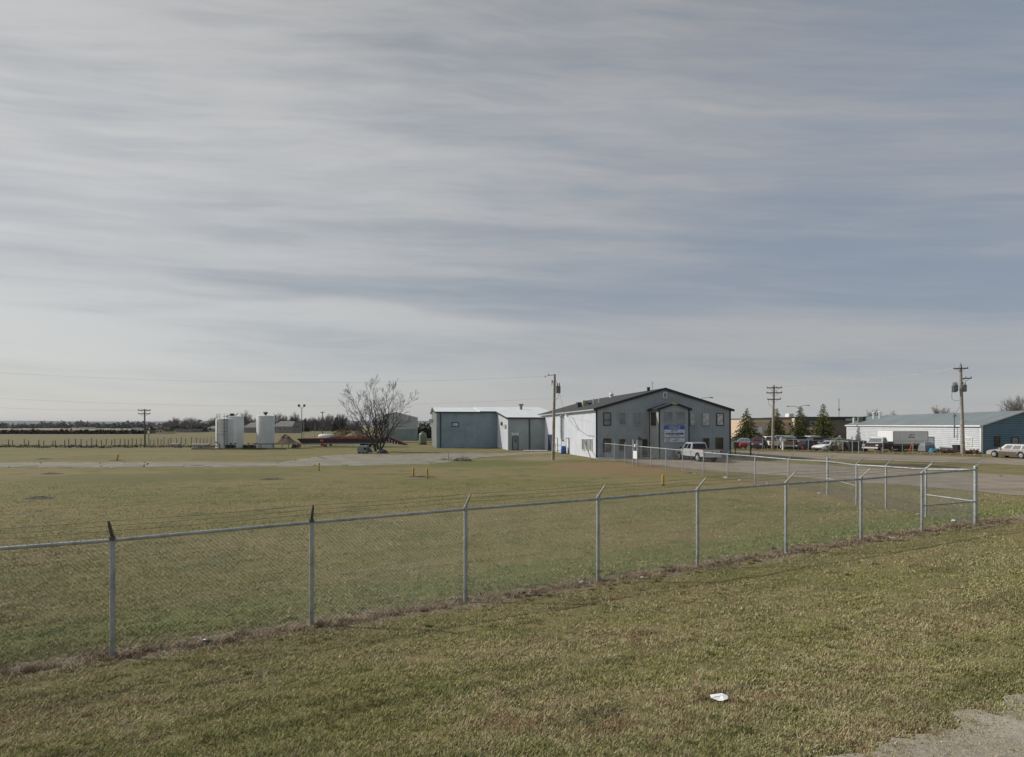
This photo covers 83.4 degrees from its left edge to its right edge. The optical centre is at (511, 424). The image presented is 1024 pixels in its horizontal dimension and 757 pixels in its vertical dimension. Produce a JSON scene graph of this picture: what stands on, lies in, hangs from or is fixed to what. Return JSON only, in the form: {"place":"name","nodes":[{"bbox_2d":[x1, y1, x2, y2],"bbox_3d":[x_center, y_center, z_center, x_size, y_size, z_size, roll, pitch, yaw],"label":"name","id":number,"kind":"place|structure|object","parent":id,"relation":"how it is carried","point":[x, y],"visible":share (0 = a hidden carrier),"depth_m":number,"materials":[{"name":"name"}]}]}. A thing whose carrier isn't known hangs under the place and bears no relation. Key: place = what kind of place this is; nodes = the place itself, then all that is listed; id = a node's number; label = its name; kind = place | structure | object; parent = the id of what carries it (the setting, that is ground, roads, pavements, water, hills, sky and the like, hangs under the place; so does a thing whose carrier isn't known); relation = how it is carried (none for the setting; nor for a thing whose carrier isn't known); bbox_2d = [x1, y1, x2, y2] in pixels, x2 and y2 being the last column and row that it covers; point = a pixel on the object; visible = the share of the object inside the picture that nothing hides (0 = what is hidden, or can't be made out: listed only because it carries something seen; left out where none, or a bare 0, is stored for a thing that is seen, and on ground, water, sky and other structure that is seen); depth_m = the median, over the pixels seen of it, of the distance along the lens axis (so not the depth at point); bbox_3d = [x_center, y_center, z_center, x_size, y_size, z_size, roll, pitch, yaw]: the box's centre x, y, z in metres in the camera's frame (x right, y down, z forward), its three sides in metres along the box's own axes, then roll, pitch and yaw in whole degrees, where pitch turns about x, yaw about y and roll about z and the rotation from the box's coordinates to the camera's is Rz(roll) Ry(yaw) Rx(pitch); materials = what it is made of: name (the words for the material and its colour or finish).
{"place":"outdoors","nodes":[
{"label":"outdoors","id":0,"kind":"place"},
{"bbox_2d":[0,420,431,424],"bbox_3d":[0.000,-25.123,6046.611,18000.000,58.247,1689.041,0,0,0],"label":"hills","id":1,"kind":"structure","parent":0,"point":[72,422],"depth_m":6190.28,"materials":[{"name":"plant"}]},
{"bbox_2d":[0,452,551,467],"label":"track","id":2,"kind":"structure","parent":0,"point":[368,459],"depth_m":53.42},
{"bbox_2d":[0,425,1023,756],"bbox_3d":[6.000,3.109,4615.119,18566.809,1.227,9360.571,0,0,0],"label":"ground","id":3,"kind":"structure","parent":0,"point":[530,473],"depth_m":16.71,"materials":[{"name":"green plant"}]},
{"bbox_2d":[23,496,54,499],"bbox_3d":[-22.447,3.440,27.280,1.688,0.116,0.948,0,0,0],"label":"dirt mound","id":4,"kind":"object","parent":3,"relation":"on","point":[38,497],"visible":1,"depth_m":27.14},
{"bbox_2d":[0,422,143,428],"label":"evergreen belt","id":5,"kind":"object","parent":3,"relation":"on","point":[66,426],"visible":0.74,"depth_m":588.88,"materials":[{"name":"plant"}]},
{"bbox_2d":[0,428,151,433],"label":"shelterbelt","id":6,"kind":"object","parent":3,"relation":"on","point":[71,431],"visible":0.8,"depth_m":221.87,"materials":[{"name":"plant"}]},
{"bbox_2d":[0,420,207,427],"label":"tree belt","id":7,"kind":"object","parent":3,"relation":"on","point":[81,422],"visible":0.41,"depth_m":680.63,"materials":[{"name":"plant"}]},
{"bbox_2d":[8,437,203,446],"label":"post and wire fence","id":8,"kind":"object","parent":3,"relation":"on","point":[157,442],"visible":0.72,"depth_m":97.78,"materials":[{"name":"brown wood"}]},
{"bbox_2d":[0,444,214,447],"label":"field weeds","id":9,"kind":"object","parent":3,"relation":"on","point":[102,446],"visible":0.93,"depth_m":89.45,"materials":[{"name":"plant"}]},
{"bbox_2d":[138,409,150,446],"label":"utility pole","id":10,"kind":"object","parent":3,"relation":"on","point":[144,410],"visible":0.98,"depth_m":92.89,"materials":[{"name":"brown wood"}]},
{"bbox_2d":[156,430,175,433],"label":"building","id":11,"kind":"structure","parent":3,"relation":"on","point":[165,431],"depth_m":231.99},
{"bbox_2d":[146,424,210,431],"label":"garden evergreens","id":12,"kind":"object","parent":3,"relation":"on","point":[179,427],"visible":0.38,"depth_m":297.86,"materials":[{"name":"plant"}]},
{"bbox_2d":[176,429,202,431],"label":"barn","id":13,"kind":"structure","parent":3,"relation":"on","point":[189,430],"depth_m":270.00,"materials":[{"name":"white metal"}]},
{"bbox_2d":[184,418,194,425],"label":"bare tree","id":14,"kind":"object","parent":3,"relation":"on","point":[187,420],"visible":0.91,"depth_m":410.15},
{"bbox_2d":[215,414,234,447],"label":"storage tank","id":15,"kind":"object","parent":3,"relation":"on","point":[224,431],"visible":0.89,"depth_m":83.97,"materials":[{"name":"white metal"}]},
{"bbox_2d":[225,413,243,447],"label":"storage tank","id":16,"kind":"object","parent":3,"relation":"on","point":[239,430],"visible":0.63,"depth_m":88.79,"materials":[{"name":"white metal"}]},
{"bbox_2d":[191,448,285,448],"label":"bund wall","id":17,"kind":"structure","parent":3,"relation":"on","point":[238,448],"depth_m":82.33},
{"bbox_2d":[240,411,254,425],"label":"bare tree","id":18,"kind":"object","parent":3,"relation":"on","point":[247,420],"visible":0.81,"depth_m":299.53,"materials":[{"name":"plant"}]},
{"bbox_2d":[244,423,255,432],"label":"farm house","id":19,"kind":"structure","parent":3,"relation":"on","point":[250,428],"depth_m":260.00,"materials":[{"name":"metal"}]},
{"bbox_2d":[256,412,274,447],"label":"storage tank","id":20,"kind":"object","parent":3,"relation":"on","point":[265,428],"visible":0.96,"depth_m":86.95,"materials":[{"name":"white metal"}]},
{"bbox_2d":[190,420,361,430],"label":"undergrowth","id":21,"kind":"object","parent":3,"relation":"on","point":[317,428],"visible":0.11,"depth_m":335.98,"materials":[{"name":"plant"}]},
{"bbox_2d":[274,413,283,423],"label":"bare tree","id":22,"kind":"object","parent":3,"relation":"on","point":[278,418],"visible":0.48,"depth_m":329.57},
{"bbox_2d":[275,434,296,442],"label":"earth mound","id":23,"kind":"object","parent":3,"relation":"on","point":[284,438],"visible":0.68,"depth_m":107.23,"materials":[{"name":"soil"}]},
{"bbox_2d":[275,421,300,432],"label":"farm house","id":24,"kind":"structure","parent":3,"relation":"on","point":[287,427],"depth_m":251.06,"materials":[{"name":"metal"}]},
{"bbox_2d":[302,418,309,431],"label":"spruce","id":25,"kind":"object","parent":3,"relation":"on","point":[306,429],"visible":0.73,"depth_m":299.29,"materials":[{"name":"plant"}]},
{"bbox_2d":[302,416,317,431],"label":"bare tree","id":26,"kind":"object","parent":3,"relation":"on","point":[307,422],"visible":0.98,"depth_m":298.89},
{"bbox_2d":[272,443,352,447],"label":"pipe barrier","id":27,"kind":"object","parent":3,"relation":"on","point":[317,443],"visible":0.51,"depth_m":85.98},
{"bbox_2d":[318,434,334,445],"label":"horizontal tank","id":28,"kind":"object","parent":3,"relation":"on","point":[324,435],"visible":0.45,"depth_m":96.51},
{"bbox_2d":[324,414,334,429],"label":"bare tree","id":29,"kind":"object","parent":3,"relation":"on","point":[328,421],"visible":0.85,"depth_m":319.07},
{"bbox_2d":[330,416,338,431],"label":"spruce","id":30,"kind":"object","parent":3,"relation":"on","point":[334,428],"visible":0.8,"depth_m":298.57,"materials":[{"name":"plant"}]},
{"bbox_2d":[331,429,345,435],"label":"earth mound","id":31,"kind":"object","parent":3,"relation":"on","point":[337,432],"visible":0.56,"depth_m":149.16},
{"bbox_2d":[332,415,349,426],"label":"bare tree","id":32,"kind":"object","parent":3,"relation":"on","point":[338,419],"visible":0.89,"depth_m":298.88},
{"bbox_2d":[297,435,407,446],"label":"equipment trailer","id":33,"kind":"object","parent":3,"relation":"on","point":[353,439],"visible":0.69,"depth_m":91.00,"materials":[{"name":"red metal"}]},
{"bbox_2d":[357,445,372,452],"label":"generator cabinet","id":34,"kind":"object","parent":3,"relation":"on","point":[364,449],"visible":0.96,"depth_m":70.60,"materials":[{"name":"green metal"}]},
{"bbox_2d":[338,375,419,451],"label":"bare tree","id":35,"kind":"object","parent":3,"relation":"on","point":[381,419],"visible":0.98,"depth_m":75.21,"materials":[{"name":"brown plant"}]},
{"bbox_2d":[377,449,387,453],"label":"tarp heap","id":36,"kind":"object","parent":3,"relation":"on","point":[381,451],"visible":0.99,"depth_m":70.50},
{"bbox_2d":[383,412,417,439],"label":"hangar","id":37,"kind":"structure","parent":3,"relation":"on","point":[409,432],"depth_m":130.10,"materials":[{"name":"metal"}]},
{"bbox_2d":[405,431,431,444],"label":"poly tank","id":38,"kind":"object","parent":3,"relation":"on","point":[422,438],"visible":0.97,"depth_m":102.53,"materials":[{"name":"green plastic"}]},
{"bbox_2d":[418,422,431,438],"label":"spruce","id":39,"kind":"object","parent":3,"relation":"on","point":[425,430],"visible":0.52,"depth_m":149.65,"materials":[{"name":"plant"}]},
{"bbox_2d":[439,457,474,460],"bbox_3d":[-5.329,3.257,55.843,3.626,0.664,1.240,0,0,0],"label":"brush pile","id":40,"kind":"object","parent":3,"relation":"on","point":[457,459],"visible":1,"depth_m":55.80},
{"bbox_2d":[429,404,547,449],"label":"metal building","id":41,"kind":"structure","parent":3,"relation":"on","point":[515,428],"depth_m":87.94,"materials":[{"name":"metal"}]},
{"bbox_2d":[512,436,517,449],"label":"door","id":42,"kind":"structure","parent":41,"relation":"in","point":[515,438],"depth_m":80.18,"materials":[{"name":"black metal"}]},
{"bbox_2d":[0,523,985,676],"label":"weed clumps","id":43,"kind":"object","parent":3,"relation":"on","point":[423,610],"visible":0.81,"depth_m":10.90,"materials":[{"name":"brown plant"}]},
{"bbox_2d":[0,458,986,669],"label":"chain link fence","id":44,"kind":"object","parent":3,"relation":"on","point":[311,522],"visible":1,"depth_m":11.32,"materials":[{"name":"metal"}]},
{"bbox_2d":[0,516,1020,678],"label":"dead weeds","id":45,"kind":"object","parent":3,"relation":"on","point":[730,561],"visible":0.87,"depth_m":11.65,"materials":[{"name":"brown plant"}]},
{"bbox_2d":[545,374,560,459],"bbox_3d":[4.070,-0.551,57.482,1.598,9.128,0.503,0,0,0],"label":"utility pole","id":46,"kind":"object","parent":3,"relation":"on","point":[557,389],"visible":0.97,"depth_m":57.38,"materials":[{"name":"brown wood"}]},
{"bbox_2d":[5,398,546,405],"bbox_3d":[-24.721,-2.348,55.750,58.100,1.043,0.010,0,0,-3],"label":"power line","id":47,"kind":"object","parent":46,"relation":"attached to","point":[203,405],"visible":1,"depth_m":55.45,"materials":[{"name":"metal"}]},
{"bbox_2d":[538,382,734,458],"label":"metal building","id":48,"kind":"structure","parent":3,"relation":"on","point":[668,418],"depth_m":61.20,"materials":[{"name":"grey"}]},
{"bbox_2d":[548,435,551,450],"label":"door","id":49,"kind":"structure","parent":48,"relation":"in","point":[549,436],"depth_m":77.81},
{"bbox_2d":[566,438,568,453],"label":"door","id":50,"kind":"structure","parent":48,"relation":"in","point":[567,439],"depth_m":69.98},
{"bbox_2d":[603,412,610,425],"bbox_3d":[9.985,-0.631,60.282,0.851,1.362,0.085,0,-1,-11],"label":"window","id":51,"kind":"structure","parent":48,"relation":"in","point":[606,416],"depth_m":60.27,"materials":[{"name":"glass"}]},
{"bbox_2d":[603,438,610,451],"bbox_3d":[9.990,2.129,60.255,0.851,1.422,0.085,0,-1,-11],"label":"window","id":52,"kind":"structure","parent":48,"relation":"in","point":[605,446],"depth_m":60.24,"materials":[{"name":"glass"}]},
{"bbox_2d":[619,412,625,424],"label":"window","id":53,"kind":"structure","parent":48,"relation":"in","point":[622,416],"depth_m":60.61,"materials":[{"name":"glass"}]},
{"bbox_2d":[619,438,625,450],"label":"window","id":54,"kind":"structure","parent":48,"relation":"in","point":[622,440],"depth_m":60.57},
{"bbox_2d":[633,412,640,424],"bbox_3d":[13.245,-0.664,60.927,0.881,1.323,0.085,0,-1,-11],"label":"window","id":55,"kind":"structure","parent":48,"relation":"in","point":[636,416],"depth_m":60.92,"materials":[{"name":"glass"}]},
{"bbox_2d":[641,438,648,456],"bbox_3d":[14.126,2.442,61.049,0.795,2.063,0.126,0,-1,-11],"label":"door","id":56,"kind":"structure","parent":48,"relation":"in","point":[645,441],"depth_m":61.07,"materials":[{"name":"silver metal"}]},
{"bbox_2d":[651,412,655,424],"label":"window","id":57,"kind":"structure","parent":48,"relation":"in","point":[653,414],"depth_m":60.18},
{"bbox_2d":[665,412,672,423],"bbox_3d":[16.167,-0.725,59.262,0.889,1.313,0.085,0,-1,-11],"label":"window","id":58,"kind":"structure","parent":48,"relation":"in","point":[668,415],"depth_m":59.27,"materials":[{"name":"glass"}]},
{"bbox_2d":[676,412,684,423],"bbox_3d":[17.426,-0.735,59.511,1.008,1.318,0.085,0,-1,-11],"label":"window","id":59,"kind":"structure","parent":48,"relation":"in","point":[680,416],"depth_m":59.52,"materials":[{"name":"glass"}]},
{"bbox_2d":[690,413,694,424],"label":"window","id":60,"kind":"structure","parent":48,"relation":"in","point":[692,415],"depth_m":62.17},
{"bbox_2d":[702,413,709,425],"bbox_3d":[21.078,-0.626,62.475,0.861,1.357,0.085,0,-1,-11],"label":"window","id":61,"kind":"structure","parent":48,"relation":"in","point":[705,416],"depth_m":62.47,"materials":[{"name":"glass"}]},
{"bbox_2d":[702,437,709,448],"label":"window","id":62,"kind":"structure","parent":48,"relation":"in","point":[704,439],"depth_m":62.47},
{"bbox_2d":[716,413,723,425],"bbox_3d":[22.732,-0.630,62.802,0.840,1.364,0.085,0,-1,-11],"label":"window","id":63,"kind":"structure","parent":48,"relation":"in","point":[719,416],"depth_m":62.79,"materials":[{"name":"glass"}]},
{"bbox_2d":[716,437,723,449],"bbox_3d":[22.664,2.019,62.762,0.869,1.316,0.085,0,-1,-11],"label":"window","id":64,"kind":"structure","parent":48,"relation":"in","point":[719,440],"depth_m":62.76,"materials":[{"name":"glass"}]},
{"bbox_2d":[710,693,727,700],"bbox_3d":[1.981,2.596,5.489,0.170,0.030,0.117,0,0,0],"label":"paper scrap","id":65,"kind":"object","parent":3,"relation":"on","point":[720,697],"visible":1,"depth_m":5.48,"materials":[{"name":"paper"}]},
{"bbox_2d":[731,438,750,445],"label":"parked car","id":66,"kind":"object","parent":3,"relation":"on","point":[747,440],"visible":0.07,"depth_m":89.48,"materials":[{"name":"paint"}]},
{"bbox_2d":[731,408,761,442],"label":"spruce","id":67,"kind":"object","parent":3,"relation":"on","point":[748,431],"visible":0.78,"depth_m":105.58,"materials":[{"name":"plant"}]},
{"bbox_2d":[750,436,765,448],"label":"suv","id":68,"kind":"object","parent":3,"relation":"on","point":[758,439],"visible":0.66,"depth_m":84.99,"materials":[{"name":"red paint"}]},
{"bbox_2d":[731,418,791,437],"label":"brick building","id":69,"kind":"structure","parent":3,"relation":"on","point":[761,423],"depth_m":140.00,"materials":[{"name":"brick"}]},
{"bbox_2d":[754,426,762,433],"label":"window","id":70,"kind":"structure","parent":69,"relation":"in","point":[760,428],"depth_m":139.96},
{"bbox_2d":[764,436,780,448],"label":"pickup truck","id":71,"kind":"object","parent":3,"relation":"on","point":[768,439],"visible":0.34,"depth_m":84.78,"materials":[{"name":"white paint"}]},
{"bbox_2d":[766,385,781,449],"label":"utility pole","id":72,"kind":"object","parent":3,"relation":"on","point":[773,414],"visible":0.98,"depth_m":80.37,"materials":[{"name":"brown wood"}]},
{"bbox_2d":[763,408,787,435],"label":"spruce","id":73,"kind":"object","parent":3,"relation":"on","point":[778,427],"visible":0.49,"depth_m":109.67,"materials":[{"name":"plant"}]},
{"bbox_2d":[778,437,795,448],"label":"pickup truck","id":74,"kind":"object","parent":3,"relation":"on","point":[788,444],"visible":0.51,"depth_m":81.54,"materials":[{"name":"beige paint"}]},
{"bbox_2d":[602,440,980,522],"bbox_3d":[13.169,2.424,40.132,2.544,2.685,42.658,0,0,-8],"label":"chain link fence","id":75,"kind":"object","parent":3,"relation":"on","point":[827,461],"visible":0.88,"depth_m":27.26,"materials":[{"name":"metal"}]},
{"bbox_2d":[633,440,637,465],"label":"pedestrian gate","id":76,"kind":"structure","parent":75,"relation":"attached to","point":[635,454],"depth_m":49.03,"materials":[{"name":"metal"}]},
{"bbox_2d":[770,414,817,435],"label":"brick building","id":77,"kind":"structure","parent":3,"relation":"on","point":[810,421],"depth_m":137.75,"materials":[{"name":"brick"}]},
{"bbox_2d":[788,406,811,435],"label":"spruce","id":78,"kind":"object","parent":3,"relation":"on","point":[799,429],"visible":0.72,"depth_m":111.69,"materials":[{"name":"plant"}]},
{"bbox_2d":[791,439,811,449],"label":"parked car","id":79,"kind":"object","parent":3,"relation":"on","point":[804,443],"visible":0.44,"depth_m":81.63,"materials":[{"name":"teal paint"}]},
{"bbox_2d":[795,436,828,439],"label":"covered trailer","id":80,"kind":"object","parent":3,"relation":"on","point":[803,437],"visible":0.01,"depth_m":93.04,"materials":[{"name":"teal metal"}]},
{"bbox_2d":[806,437,823,448],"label":"suv","id":81,"kind":"object","parent":3,"relation":"on","point":[817,440],"visible":0.28,"depth_m":82.03,"materials":[{"name":"black paint"}]},
{"bbox_2d":[808,404,838,441],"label":"spruce","id":82,"kind":"object","parent":3,"relation":"on","point":[823,426],"visible":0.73,"depth_m":107.62,"materials":[{"name":"plant"}]},
{"bbox_2d":[812,441,841,450],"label":"parked car","id":83,"kind":"object","parent":3,"relation":"on","point":[822,446],"visible":0.59,"depth_m":77.41,"materials":[{"name":"white paint"}]},
{"bbox_2d":[734,439,922,453],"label":"chain link fence","id":84,"kind":"object","parent":3,"relation":"on","point":[841,444],"visible":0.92,"depth_m":70.76,"materials":[{"name":"metal"}]},
{"bbox_2d":[826,436,850,450],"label":"scrap machine","id":85,"kind":"object","parent":3,"relation":"on","point":[835,446],"visible":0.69,"depth_m":77.06,"materials":[{"name":"green metal"}]},
{"bbox_2d":[819,417,866,439],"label":"brick building","id":86,"kind":"structure","parent":3,"relation":"on","point":[841,423],"depth_m":137.00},
{"bbox_2d":[846,440,862,450],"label":"waste bin","id":87,"kind":"object","parent":3,"relation":"on","point":[849,445],"visible":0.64,"depth_m":76.00,"materials":[{"name":"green metal"}]},
{"bbox_2d":[731,447,983,455],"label":"roadside weeds","id":88,"kind":"object","parent":3,"relation":"on","point":[878,451],"visible":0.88,"depth_m":72.13,"materials":[{"name":"plant"}]},
{"bbox_2d":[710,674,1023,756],"bbox_3d":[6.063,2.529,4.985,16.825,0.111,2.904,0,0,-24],"label":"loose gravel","id":89,"kind":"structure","parent":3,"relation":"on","point":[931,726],"depth_m":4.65,"materials":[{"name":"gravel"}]},
{"bbox_2d":[862,437,894,451],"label":"pickup truck","id":90,"kind":"object","parent":3,"relation":"on","point":[874,440],"visible":0.83,"depth_m":75.32,"materials":[{"name":"red paint"}]},
{"bbox_2d":[820,462,960,467],"bbox_3d":[33.166,3.489,50.900,10.409,0.026,3.966,0,0,36],"label":"soil strip","id":91,"kind":"object","parent":3,"relation":"on","point":[912,465],"visible":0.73,"depth_m":50.72,"materials":[{"name":"soil"}]},
{"bbox_2d":[878,431,927,450],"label":"cargo box","id":92,"kind":"object","parent":3,"relation":"on","point":[921,436],"visible":0.8,"depth_m":76.76,"materials":[{"name":"white paint"}]},
{"bbox_2d":[918,442,935,450],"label":"machine cover","id":93,"kind":"object","parent":3,"relation":"on","point":[926,446],"visible":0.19,"depth_m":74.81,"materials":[{"name":"white metal"}]},
{"bbox_2d":[932,407,952,413],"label":"bare tree","id":94,"kind":"object","parent":3,"relation":"on","point":[936,412],"visible":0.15,"depth_m":163.69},
{"bbox_2d":[935,448,955,452],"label":"scrap pile","id":95,"kind":"object","parent":3,"relation":"on","point":[938,450],"visible":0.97,"depth_m":71.77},
{"bbox_2d":[952,363,971,453],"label":"utility pole","id":96,"kind":"object","parent":3,"relation":"on","point":[962,387],"visible":0.98,"depth_m":69.26,"materials":[{"name":"brown wood"}]},
{"bbox_2d":[957,449,981,453],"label":"scrap pile","id":97,"kind":"object","parent":3,"relation":"on","point":[973,451],"visible":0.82,"depth_m":69.66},
{"bbox_2d":[986,443,1023,458],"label":"station wagon","id":98,"kind":"object","parent":3,"relation":"on","point":[1011,449],"visible":1,"depth_m":61.08,"materials":[{"name":"beige paint"}]},
{"bbox_2d":[999,395,1023,410],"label":"bare tree","id":99,"kind":"object","parent":3,"relation":"on","point":[1016,406],"visible":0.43,"depth_m":103.60,"materials":[{"name":"plant"}]},
{"bbox_2d":[0,0,1023,420],"label":"sky","id":100,"kind":"structure","parent":0,"point":[283,205],"materials":[{"name":"grey"}]},
{"bbox_2d":[598,457,1023,495],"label":"gravel lot","id":101,"kind":"structure","parent":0,"point":[1001,484],"depth_m":40.98,"materials":[{"name":"gravel"}]},
{"bbox_2d":[674,442,721,461],"bbox_3d":[18.171,2.596,56.482,2.330,1.814,5.725,0,0,-13],"label":"pickup truck","id":102,"kind":"object","parent":101,"relation":"on","point":[692,446],"visible":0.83,"depth_m":55.86,"materials":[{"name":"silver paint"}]},
{"bbox_2d":[731,451,1023,464],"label":"gravel road","id":103,"kind":"structure","parent":0,"point":[910,458],"depth_m":61.70,"materials":[{"name":"gravel"}]},
{"bbox_2d":[823,694,1023,756],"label":"road","id":104,"kind":"structure","parent":0,"point":[1013,733],"depth_m":4.54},
{"bbox_2d":[845,411,1023,453],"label":"warehouse building","id":105,"kind":"structure","parent":0,"point":[985,431],"depth_m":77.21,"materials":[{"name":"metal"}]},
{"bbox_2d":[965,437,971,445],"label":"sign","id":106,"kind":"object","parent":105,"relation":"in","point":[968,440],"depth_m":73.00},
{"bbox_2d":[994,436,999,446],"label":"window","id":107,"kind":"structure","parent":105,"relation":"in","point":[996,438],"depth_m":70.22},
{"bbox_2d":[1011,437,1018,442],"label":"window","id":108,"kind":"structure","parent":105,"relation":"in","point":[1013,439],"depth_m":69.88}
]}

